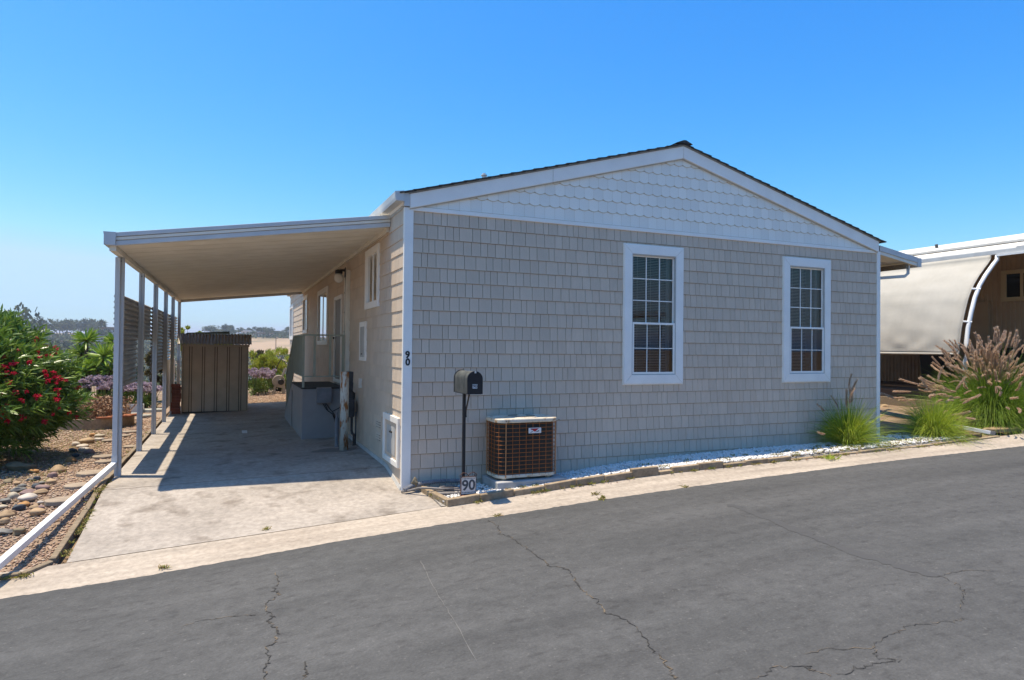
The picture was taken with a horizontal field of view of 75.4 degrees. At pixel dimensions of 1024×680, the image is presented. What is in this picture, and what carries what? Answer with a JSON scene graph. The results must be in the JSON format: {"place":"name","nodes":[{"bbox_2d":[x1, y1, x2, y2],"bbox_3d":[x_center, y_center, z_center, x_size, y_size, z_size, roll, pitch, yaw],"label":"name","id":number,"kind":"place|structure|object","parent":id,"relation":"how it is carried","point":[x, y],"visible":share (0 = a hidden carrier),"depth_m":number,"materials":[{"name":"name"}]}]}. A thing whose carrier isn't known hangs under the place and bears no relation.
{"place":"outdoors","nodes":[
{"label":"outdoors","id":0,"kind":"place"},
{"bbox_2d":[180,390,285,406],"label":"path","id":1,"kind":"structure","parent":0,"point":[262,397],"depth_m":21.24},
{"bbox_2d":[248,367,271,395],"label":"statice plant","id":2,"kind":"object","parent":1,"relation":"on","point":[253,372],"visible":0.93,"depth_m":21.95,"materials":[{"name":"green plant"}]},
{"bbox_2d":[248,392,285,402],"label":"path gravel","id":3,"kind":"structure","parent":0,"point":[277,399],"depth_m":20.55,"materials":[{"name":"gravel"}]},
{"bbox_2d":[263,368,286,393],"bbox_3d":[-8.048,1.391,22.455,0.754,0.860,0.581,1,-1,-23],"label":"hose reel","id":4,"kind":"object","parent":3,"relation":"on","point":[279,381],"visible":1,"depth_m":22.44,"materials":[{"name":"beige plastic"}]},
{"bbox_2d":[0,446,1023,679],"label":"road","id":5,"kind":"structure","parent":0,"point":[909,569],"depth_m":4.80,"materials":[{"name":"asphalt"}]},
{"bbox_2d":[0,0,1023,333],"label":"sky","id":6,"kind":"structure","parent":0,"point":[901,122],"materials":[{"name":"blue"}]},
{"bbox_2d":[50,333,1020,563],"bbox_3d":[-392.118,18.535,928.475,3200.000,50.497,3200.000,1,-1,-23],"label":"ground","id":7,"kind":"structure","parent":0,"point":[260,343],"depth_m":13.31,"materials":[{"name":"soil"}]},
{"bbox_2d":[8,302,43,341],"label":"hill tree","id":8,"kind":"object","parent":7,"relation":"on","point":[27,315],"visible":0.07,"depth_m":354.25,"materials":[{"name":"green plant"}]},
{"bbox_2d":[29,316,60,332],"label":"hill tree","id":9,"kind":"object","parent":7,"relation":"on","point":[51,326],"visible":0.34,"depth_m":541.15,"materials":[{"name":"green plant"}]},
{"bbox_2d":[52,319,66,331],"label":"hill tree","id":10,"kind":"object","parent":7,"relation":"on","point":[62,325],"visible":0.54,"depth_m":645.32,"materials":[{"name":"green plant"}]},
{"bbox_2d":[65,320,79,332],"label":"hill tree","id":11,"kind":"object","parent":7,"relation":"on","point":[69,325],"visible":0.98,"depth_m":648.49,"materials":[{"name":"green plant"}]},
{"bbox_2d":[59,342,97,353],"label":"hill tree","id":12,"kind":"object","parent":7,"relation":"on","point":[67,345],"visible":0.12,"depth_m":338.59,"materials":[{"name":"green plant"}]},
{"bbox_2d":[0,417,161,579],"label":"timber edging","id":13,"kind":"object","parent":7,"relation":"on","point":[62,546],"visible":0.57,"depth_m":6.69,"materials":[{"name":"wood"}]},
{"bbox_2d":[73,318,88,330],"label":"hill tree","id":14,"kind":"object","parent":7,"relation":"on","point":[83,326],"visible":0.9,"depth_m":656.68,"materials":[{"name":"green plant"}]},
{"bbox_2d":[0,409,169,572],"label":"gravel yard","id":15,"kind":"structure","parent":7,"relation":"on","point":[65,519],"depth_m":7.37,"materials":[{"name":"gravel"}]},
{"bbox_2d":[0,517,10,524],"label":"river rock","id":16,"kind":"object","parent":15,"relation":"on","point":[5,520],"visible":1,"depth_m":6.78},
{"bbox_2d":[0,528,12,534],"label":"river rock","id":17,"kind":"object","parent":15,"relation":"on","point":[3,531],"visible":0.99,"depth_m":6.56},
{"bbox_2d":[0,510,15,517],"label":"river rock","id":18,"kind":"object","parent":15,"relation":"on","point":[6,513],"visible":0.87,"depth_m":6.91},
{"bbox_2d":[7,492,18,499],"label":"river rock","id":19,"kind":"object","parent":15,"relation":"on","point":[12,495],"visible":0.81,"depth_m":7.40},
{"bbox_2d":[10,487,26,491],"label":"river rock","id":20,"kind":"object","parent":15,"relation":"on","point":[17,489],"visible":0.82,"depth_m":7.72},
{"bbox_2d":[12,504,25,510],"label":"river rock","id":21,"kind":"object","parent":15,"relation":"on","point":[18,507],"visible":0.92,"depth_m":7.10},
{"bbox_2d":[13,528,25,535],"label":"river rock","id":22,"kind":"object","parent":15,"relation":"on","point":[18,531],"visible":1,"depth_m":6.57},
{"bbox_2d":[5,461,36,470],"bbox_3d":[-6.715,1.734,9.049,0.365,0.158,0.210,1,-1,-23],"label":"river rock","id":23,"kind":"object","parent":15,"relation":"on","point":[15,466],"visible":0.86,"depth_m":8.99,"materials":[{"name":"stone"}]},
{"bbox_2d":[17,493,37,501],"bbox_3d":[-5.396,1.758,7.372,0.186,0.103,0.138,1,-1,-23],"label":"river rock","id":24,"kind":"object","parent":15,"relation":"on","point":[29,497],"visible":0.88,"depth_m":7.34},
{"bbox_2d":[19,489,35,494],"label":"river rock","id":25,"kind":"object","parent":15,"relation":"on","point":[25,491],"visible":0.65,"depth_m":7.54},
{"bbox_2d":[29,507,45,516],"bbox_3d":[-5.044,1.833,7.042,0.152,0.094,0.132,1,-1,-23],"label":"river rock","id":26,"kind":"object","parent":15,"relation":"on","point":[37,511],"visible":1,"depth_m":7.00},
{"bbox_2d":[33,489,48,494],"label":"river rock","id":27,"kind":"object","parent":15,"relation":"on","point":[41,491],"visible":0.94,"depth_m":7.58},
{"bbox_2d":[35,484,49,489],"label":"river rock","id":28,"kind":"object","parent":15,"relation":"on","point":[43,486],"visible":0.7,"depth_m":7.77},
{"bbox_2d":[0,303,98,462],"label":"oleander bush","id":29,"kind":"object","parent":15,"relation":"on","point":[38,395],"visible":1,"depth_m":9.58,"materials":[{"name":"green plant"}]},
{"bbox_2d":[44,496,70,506],"bbox_3d":[-5.026,1.793,7.359,0.292,0.052,0.282,1,-1,-23],"label":"stepping stone","id":30,"kind":"object","parent":15,"relation":"on","point":[55,501],"visible":0.56,"depth_m":7.26,"materials":[{"name":"stone"}]},
{"bbox_2d":[49,465,66,472],"bbox_3d":[-6.110,1.748,8.905,0.176,0.140,0.173,1,-1,0],"label":"river rock","id":31,"kind":"object","parent":15,"relation":"on","point":[56,468],"visible":0.73,"depth_m":8.86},
{"bbox_2d":[0,462,116,569],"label":"drain pipe","id":32,"kind":"object","parent":15,"relation":"on","point":[15,550],"visible":1,"depth_m":6.63,"materials":[{"name":"white plastic"}]},
{"bbox_2d":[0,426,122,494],"bbox_3d":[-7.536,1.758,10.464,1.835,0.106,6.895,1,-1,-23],"label":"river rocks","id":33,"kind":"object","parent":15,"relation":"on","point":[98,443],"visible":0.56,"depth_m":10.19,"materials":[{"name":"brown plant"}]},
{"bbox_2d":[63,482,87,489],"bbox_3d":[-5.220,1.759,7.945,0.274,0.052,0.268,0,-1,39],"label":"stepping stone","id":34,"kind":"object","parent":15,"relation":"on","point":[74,486],"visible":0.63,"depth_m":7.88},
{"bbox_2d":[78,437,94,443],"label":"river rock","id":35,"kind":"object","parent":15,"relation":"on","point":[87,440],"visible":0.84,"depth_m":11.46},
{"bbox_2d":[76,470,101,477],"bbox_3d":[-5.545,1.764,8.727,0.339,0.052,0.338,1,-1,-23],"label":"stepping stone","id":36,"kind":"object","parent":15,"relation":"on","point":[84,474],"visible":0.7,"depth_m":8.62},
{"bbox_2d":[58,394,136,430],"bbox_3d":[-8.780,1.489,13.941,1.681,0.675,1.565,1,-1,-23],"label":"ring planter","id":37,"kind":"object","parent":15,"relation":"on","point":[103,407],"visible":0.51,"depth_m":13.54,"materials":[{"name":"stone"}]},
{"bbox_2d":[92,454,111,459],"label":"stepping stone","id":38,"kind":"object","parent":15,"relation":"on","point":[101,456],"visible":0.61,"depth_m":9.92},
{"bbox_2d":[94,459,110,464],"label":"stepping stone","id":39,"kind":"object","parent":15,"relation":"on","point":[103,461],"visible":0.6,"depth_m":9.49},
{"bbox_2d":[95,380,127,396],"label":"statice plant","id":40,"kind":"object","parent":15,"relation":"on","point":[103,386],"visible":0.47,"depth_m":16.80,"materials":[{"name":"purple plant"}]},
{"bbox_2d":[143,408,161,412],"bbox_3d":[-9.144,1.800,16.910,0.532,0.080,0.438,1,-1,-23],"label":"flagstone","id":41,"kind":"object","parent":15,"relation":"on","point":[148,410],"visible":0.61,"depth_m":16.74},
{"bbox_2d":[67,326,103,394],"bbox_3d":[-11.890,0.744,18.438,0.984,2.252,0.914,1,-1,-23],"label":"yucca","id":42,"kind":"object","parent":7,"relation":"on","point":[90,336],"visible":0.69,"depth_m":18.42,"materials":[{"name":"green plant"}]},
{"bbox_2d":[71,357,103,389],"bbox_3d":[-11.179,1.148,17.321,0.848,1.428,0.829,1,-1,-23],"label":"yucca","id":43,"kind":"object","parent":7,"relation":"on","point":[88,369],"visible":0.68,"depth_m":17.31,"materials":[{"name":"green plant"}]},
{"bbox_2d":[79,318,99,331],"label":"hill tree","id":44,"kind":"object","parent":7,"relation":"on","point":[91,320],"visible":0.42,"depth_m":661.80,"materials":[{"name":"green plant"}]},
{"bbox_2d":[78,375,112,396],"bbox_3d":[-10.679,1.388,17.064,0.857,1.016,0.892,1,-1,-23],"label":"statice plant","id":45,"kind":"object","parent":7,"relation":"on","point":[95,378],"visible":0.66,"depth_m":16.89,"materials":[{"name":"purple plant"}]},
{"bbox_2d":[82,341,113,395],"bbox_3d":[-10.939,0.931,17.666,1.230,1.880,0.984,0,-1,37],"label":"yucca","id":46,"kind":"object","parent":7,"relation":"on","point":[104,353],"visible":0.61,"depth_m":17.56,"materials":[{"name":"green plant"}]},
{"bbox_2d":[93,327,107,335],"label":"hill tree","id":47,"kind":"object","parent":7,"relation":"on","point":[103,333],"visible":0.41,"depth_m":512.66,"materials":[{"name":"green plant"}]},
{"bbox_2d":[97,319,107,329],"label":"tree","id":48,"kind":"object","parent":7,"relation":"on","point":[102,323],"visible":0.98,"depth_m":556.35,"materials":[{"name":"green plant"}]},
{"bbox_2d":[101,332,113,361],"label":"yucca","id":49,"kind":"object","parent":7,"relation":"on","point":[109,338],"visible":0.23,"depth_m":19.07,"materials":[{"name":"green plant"}]},
{"bbox_2d":[123,382,151,407],"bbox_3d":[-9.851,1.474,17.249,0.835,0.773,0.864,1,-1,-23],"label":"statice plant","id":50,"kind":"object","parent":7,"relation":"on","point":[133,386],"visible":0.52,"depth_m":17.33,"materials":[{"name":"purple plant"}]},
{"bbox_2d":[128,381,159,408],"bbox_3d":[-10.039,1.504,17.917,0.825,0.768,0.755,0,-1,33],"label":"statice plant","id":51,"kind":"object","parent":7,"relation":"on","point":[148,395],"visible":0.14,"depth_m":17.94,"materials":[{"name":"green plant"}]},
{"bbox_2d":[135,382,161,408],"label":"statice plant","id":52,"kind":"object","parent":7,"relation":"on","point":[150,400],"visible":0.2,"depth_m":18.04,"materials":[{"name":"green plant"}]},
{"bbox_2d":[144,349,160,394],"bbox_3d":[-11.005,1.050,20.296,0.564,1.648,0.949,1,-1,-23],"label":"olive shrub","id":53,"kind":"object","parent":7,"relation":"on","point":[147,356],"visible":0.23,"depth_m":20.11,"materials":[{"name":"green plant"}]},
{"bbox_2d":[44,331,288,385],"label":"hillside scrub","id":54,"kind":"object","parent":7,"relation":"on","point":[67,336],"visible":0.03,"depth_m":509.66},
{"bbox_2d":[201,325,220,331],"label":"hill tree","id":55,"kind":"object","parent":7,"relation":"on","point":[210,329],"visible":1,"depth_m":742.00,"materials":[{"name":"green plant"}]},
{"bbox_2d":[66,467,420,562],"bbox_3d":[-2.878,1.862,7.506,3.320,0.391,1.806,1,-1,-23],"label":"driveway apron","id":56,"kind":"object","parent":7,"relation":"on","point":[129,520],"visible":0.98,"depth_m":7.34,"materials":[{"name":"concrete"}]},
{"bbox_2d":[104,402,384,489],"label":"carport slab","id":57,"kind":"structure","parent":7,"relation":"on","point":[254,440],"depth_m":10.22,"materials":[{"name":"concrete"}]},
{"bbox_2d":[178,333,251,412],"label":"storage shed","id":58,"kind":"structure","parent":57,"relation":"on","point":[214,377],"depth_m":16.38,"materials":[{"name":"brown"}]},
{"bbox_2d":[188,331,229,333],"bbox_3d":[-7.703,-0.190,16.799,0.988,0.085,0.350,1,-1,-23],"label":"loose board","id":59,"kind":"object","parent":58,"relation":"on","point":[226,332],"visible":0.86,"depth_m":16.69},
{"bbox_2d":[103,215,390,476],"bbox_3d":[-5.565,0.095,13.738,3.385,3.479,12.150,1,-1,-23],"label":"carport","id":60,"kind":"object","parent":57,"relation":"on","point":[193,264],"visible":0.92,"depth_m":10.49,"materials":[{"name":"paint"}]},
{"bbox_2d":[111,257,120,462],"bbox_3d":[-5.063,0.253,8.472,0.065,2.626,0.063,1,-1,-23],"label":"post","id":61,"kind":"object","parent":60,"relation":"attached to","point":[114,456],"visible":1,"depth_m":8.45,"materials":[{"name":"metal"}]},
{"bbox_2d":[285,334,344,438],"bbox_3d":[-4.053,0.852,13.360,0.730,1.875,3.815,1,-1,-23],"label":"entry porch","id":62,"kind":"object","parent":57,"relation":"on","point":[307,416],"visible":0.79,"depth_m":11.68,"materials":[{"name":"paint"}]},
{"bbox_2d":[316,387,339,420],"bbox_3d":[-3.191,1.259,11.585,0.459,0.859,0.151,1,-1,-12],"label":"utility box","id":63,"kind":"object","parent":62,"relation":"attached to","point":[323,395],"visible":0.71,"depth_m":11.54,"materials":[{"name":"paint"}]},
{"bbox_2d":[334,412,338,446],"bbox_3d":[-2.809,1.436,10.611,0.064,0.560,0.062,1,-1,-23],"label":"conduit stub","id":64,"kind":"object","parent":57,"relation":"on","point":[336,432],"visible":1,"depth_m":10.59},
{"bbox_2d":[339,372,348,450],"bbox_3d":[-2.606,1.100,10.287,0.132,1.218,0.132,1,-1,-23],"label":"bollard","id":65,"kind":"object","parent":57,"relation":"on","point":[344,404],"visible":1,"depth_m":10.23,"materials":[{"name":"metal"}]},
{"bbox_2d":[248,349,263,380],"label":"olive shrub","id":66,"kind":"object","parent":7,"relation":"on","point":[259,352],"visible":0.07,"depth_m":39.42,"materials":[{"name":"green plant"}]},
{"bbox_2d":[254,369,276,392],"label":"statice plant","id":67,"kind":"object","parent":7,"relation":"on","point":[271,372],"visible":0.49,"depth_m":22.71,"materials":[{"name":"green plant"}]},
{"bbox_2d":[248,346,289,380],"bbox_3d":[-9.809,1.080,26.818,1.802,1.720,1.690,0,-1,27],"label":"baccharis shrub","id":68,"kind":"object","parent":7,"relation":"on","point":[269,359],"visible":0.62,"depth_m":26.45,"materials":[{"name":"green plant"}]},
{"bbox_2d":[406,489,444,509],"bbox_3d":[-1.024,1.860,7.769,0.302,0.047,0.840,1,-1,-23],"label":"apron corner","id":69,"kind":"object","parent":7,"relation":"on","point":[421,500],"visible":0.72,"depth_m":7.68,"materials":[{"name":"concrete"}]},
{"bbox_2d":[0,434,1023,598],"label":"gutter pan","id":70,"kind":"object","parent":7,"relation":"on","point":[89,572],"visible":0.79,"depth_m":6.94,"materials":[{"name":"concrete"}]},
{"bbox_2d":[0,426,1008,579],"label":"edge weeds","id":71,"kind":"object","parent":70,"relation":"on","point":[86,518],"visible":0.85,"depth_m":7.61,"materials":[{"name":"green plant"}]},
{"bbox_2d":[287,140,886,490],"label":"manufactured house","id":72,"kind":"structure","parent":7,"relation":"on","point":[683,297],"depth_m":9.45,"materials":[{"name":"grey"}]},
{"bbox_2d":[289,304,293,339],"bbox_3d":[-7.633,-0.610,23.112,0.154,1.300,1.590,1,-1,-23],"label":"side window","id":73,"kind":"structure","parent":72,"relation":"in","point":[291,318],"depth_m":23.24,"materials":[{"name":"white paint"}]},
{"bbox_2d":[302,294,307,333],"bbox_3d":[-5.831,-0.727,18.869,0.154,1.180,1.450,1,-1,-23],"label":"side window","id":74,"kind":"structure","parent":72,"relation":"in","point":[305,298],"depth_m":18.84,"materials":[{"name":"white paint"}]},
{"bbox_2d":[317,286,328,344],"bbox_3d":[-4.317,-0.534,15.295,0.154,1.390,2.010,1,-1,-23],"label":"side window","id":75,"kind":"structure","parent":72,"relation":"in","point":[322,295],"depth_m":15.26,"materials":[{"name":"white paint"}]},
{"bbox_2d":[333,294,342,382],"bbox_3d":[-3.428,-0.019,13.012,0.105,1.700,0.960,1,-1,-23],"label":"entry door","id":76,"kind":"structure","parent":72,"relation":"in","point":[338,306],"depth_m":13.08,"materials":[{"name":"white paint"}]},
{"bbox_2d":[334,267,345,282],"bbox_3d":[-3.085,-1.161,11.853,0.198,0.280,0.170,1,-1,-23],"label":"wall lamp","id":77,"kind":"object","parent":72,"relation":"attached to","point":[338,277],"visible":1,"depth_m":11.80,"materials":[{"name":"white glass"}]},
{"bbox_2d":[339,387,356,445],"bbox_3d":[-2.701,1.228,10.897,0.286,1.005,0.441,1,-1,-23],"label":"gas meter","id":78,"kind":"object","parent":72,"relation":"attached to","point":[352,413],"visible":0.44,"depth_m":10.84,"materials":[{"name":"metal"}]},
{"bbox_2d":[346,371,352,397],"bbox_3d":[-2.855,0.796,11.460,0.180,0.500,0.250,1,-1,-23],"label":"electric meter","id":79,"kind":"object","parent":72,"relation":"attached to","point":[350,382],"visible":0.29,"depth_m":11.37,"materials":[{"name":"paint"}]},
{"bbox_2d":[364,243,379,309],"bbox_3d":[-2.042,-0.931,9.947,0.154,1.010,1.220,1,-1,-23],"label":"side window","id":80,"kind":"structure","parent":72,"relation":"in","point":[372,256],"depth_m":9.91,"materials":[{"name":"white paint"}]},
{"bbox_2d":[622,243,683,384],"bbox_3d":[1.921,-0.358,9.822,1.254,2.180,0.656,1,-1,-23],"label":"window","id":81,"kind":"structure","parent":72,"relation":"in","point":[643,330],"depth_m":9.66,"materials":[{"name":"white paint"}]},
{"bbox_2d":[782,256,830,382],"bbox_3d":[4.642,-0.316,10.977,1.256,2.180,0.656,1,-1,-23],"label":"window","id":82,"kind":"structure","parent":72,"relation":"in","point":[794,272],"depth_m":10.80,"materials":[{"name":"white paint"}]},
{"bbox_2d":[879,245,921,279],"bbox_3d":[6.024,-0.157,13.352,1.043,2.890,3.920,1,-1,-23],"label":"side awning","id":83,"kind":"object","parent":72,"relation":"attached to","point":[891,259],"visible":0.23,"depth_m":11.73,"materials":[{"name":"paint"}]},
{"bbox_2d":[434,432,971,505],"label":"white pebbles","id":84,"kind":"object","parent":7,"relation":"on","point":[672,460],"visible":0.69,"depth_m":9.43,"materials":[{"name":"gravel"}]},
{"bbox_2d":[401,485,459,494],"bbox_3d":[-0.933,1.794,7.915,0.754,0.096,0.313,1,-1,-15],"label":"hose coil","id":85,"kind":"object","parent":84,"relation":"on","point":[447,489],"visible":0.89,"depth_m":7.87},
{"bbox_2d":[454,369,482,476],"bbox_3d":[-0.520,1.143,7.753,0.189,1.578,0.510,1,-1,-23],"label":"mailbox","id":86,"kind":"object","parent":84,"relation":"on","point":[468,383],"visible":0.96,"depth_m":7.69,"materials":[{"name":"black metal"}]},
{"bbox_2d":[467,371,482,393],"bbox_3d":[-0.421,0.486,7.542,0.186,0.264,0.034,1,-1,-23],"label":"door","id":87,"kind":"structure","parent":86,"relation":"in","point":[474,378],"depth_m":7.53,"materials":[{"name":"black metal"}]},
{"bbox_2d":[482,474,566,489],"bbox_3d":[0.152,1.808,8.407,0.940,0.158,0.545,1,-1,-23],"label":"equipment pad","id":88,"kind":"object","parent":84,"relation":"on","point":[492,482],"visible":0.49,"depth_m":8.19,"materials":[{"name":"concrete"}]},
{"bbox_2d":[486,414,556,479],"bbox_3d":[0.117,1.340,8.418,0.848,0.776,0.493,1,-1,-23],"label":"air conditioner","id":89,"kind":"object","parent":88,"relation":"on","point":[520,445],"visible":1,"depth_m":8.23,"materials":[{"name":"beige metal"}]},
{"bbox_2d":[430,434,943,498],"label":"bed weeds","id":90,"kind":"object","parent":84,"relation":"on","point":[796,454],"visible":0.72,"depth_m":10.05,"materials":[{"name":"green plant"}]},
{"bbox_2d":[477,438,973,503],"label":"leaf litter","id":91,"kind":"object","parent":84,"relation":"on","point":[763,465],"visible":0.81,"depth_m":9.77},
{"bbox_3d":[-0.497,1.812,7.614,0.185,0.077,0.087,1,-1,-23],"label":"brick","id":92,"kind":"object","parent":84,"relation":"on","visible":0},
{"bbox_2d":[460,472,476,494],"bbox_3d":[-0.502,1.645,7.610,0.212,0.252,0.024,1,-1,-23],"label":"number plaque","id":93,"kind":"object","parent":92,"relation":"on","point":[468,484],"visible":1,"depth_m":7.60,"materials":[{"name":"metal"}]},
{"bbox_2d":[419,435,999,506],"bbox_3d":[3.559,1.778,9.643,9.855,0.448,0.832,1,-1,-23],"label":"garden edging","id":94,"kind":"object","parent":7,"relation":"on","point":[638,472],"visible":0.54,"depth_m":8.24,"materials":[{"name":"concrete"}]},
{"bbox_2d":[403,478,459,491],"bbox_3d":[-0.969,1.773,8.114,0.748,0.123,0.128,1,-1,-23],"label":"corrugated tube","id":95,"kind":"object","parent":94,"relation":"on","point":[430,482],"visible":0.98,"depth_m":8.13,"materials":[{"name":"plastic"}]},
{"bbox_2d":[880,410,995,435],"bbox_3d":[7.171,1.396,11.868,2.435,0.458,0.070,0,-1,29],"label":"drain pipe","id":96,"kind":"object","parent":94,"relation":"on","point":[973,429],"visible":0.29,"depth_m":11.53,"materials":[{"name":"white plastic"}]},
{"bbox_2d":[802,373,919,451],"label":"fountain grass","id":97,"kind":"object","parent":7,"relation":"on","point":[848,427],"depth_m":10.46,"materials":[{"name":"plant"}]},
{"bbox_2d":[880,404,944,419],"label":"rubble bank","id":98,"kind":"structure","parent":7,"relation":"on","point":[897,408],"depth_m":14.56,"materials":[{"name":"stone"}]},
{"bbox_2d":[880,396,950,407],"bbox_3d":[8.944,1.419,14.768,0.042,0.230,1.843,1,-1,-23],"label":"landscape timber","id":99,"kind":"object","parent":7,"relation":"on","point":[886,400],"visible":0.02,"depth_m":15.02,"materials":[{"name":"wood"}]},
{"bbox_2d":[820,425,1011,459],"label":"verge grass","id":100,"kind":"structure","parent":7,"relation":"on","point":[830,457],"depth_m":9.53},
{"bbox_2d":[880,366,1015,447],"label":"fountain grass","id":101,"kind":"object","parent":7,"relation":"on","point":[932,422],"depth_m":11.08,"materials":[{"name":"plant"}]},
{"bbox_2d":[880,233,1023,401],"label":"neighbour house","id":102,"kind":"structure","parent":7,"relation":"on","point":[1000,301],"depth_m":16.99,"materials":[{"name":"brown wood"}]},
{"bbox_2d":[880,238,1023,389],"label":"patio awning","id":103,"kind":"object","parent":102,"relation":"attached to","point":[923,309],"visible":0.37,"depth_m":14.78,"materials":[{"name":"paint"}]},
{"bbox_2d":[954,302,989,384],"bbox_3d":[12.060,0.120,17.389,0.090,2.200,0.900,1,-1,-23],"label":"door","id":104,"kind":"structure","parent":102,"relation":"in","point":[980,323],"depth_m":17.22,"materials":[{"name":"brown metal"}]},
{"bbox_2d":[1001,269,1023,301],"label":"window","id":105,"kind":"structure","parent":102,"relation":"in","point":[1012,281],"depth_m":16.51,"materials":[{"name":"beige"}]},
{"bbox_2d":[889,326,1023,436],"bbox_3d":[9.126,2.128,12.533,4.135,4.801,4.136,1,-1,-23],"label":"fountain grass","id":106,"kind":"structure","parent":7,"relation":"on","point":[1002,400],"depth_m":12.28,"materials":[{"name":"plant"}]},
{"bbox_2d":[949,432,981,437],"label":"stone slab","id":107,"kind":"structure","parent":7,"relation":"on","point":[975,434],"depth_m":11.21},
{"bbox_2d":[983,426,1020,432],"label":"stone slab","id":108,"kind":"structure","parent":7,"relation":"on","point":[1000,429],"depth_m":11.62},
{"bbox_2d":[920,355,956,384],"bbox_3d":[11.483,0.700,17.845,0.640,0.980,0.700,1,-1,-23],"label":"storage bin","id":109,"kind":"object","parent":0,"point":[926,361],"visible":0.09,"depth_m":17.69,"materials":[{"name":"black"}]},
{"bbox_2d":[955,410,987,427],"bbox_3d":[8.534,1.480,12.315,0.584,0.329,0.451,1,-1,-23],"label":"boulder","id":110,"kind":"object","parent":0,"point":[970,424],"visible":0.33,"depth_m":12.20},
{"bbox_2d":[984,348,1023,386],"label":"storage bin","id":111,"kind":"object","parent":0,"point":[1019,353],"visible":0.14,"depth_m":15.90,"materials":[{"name":"black"}]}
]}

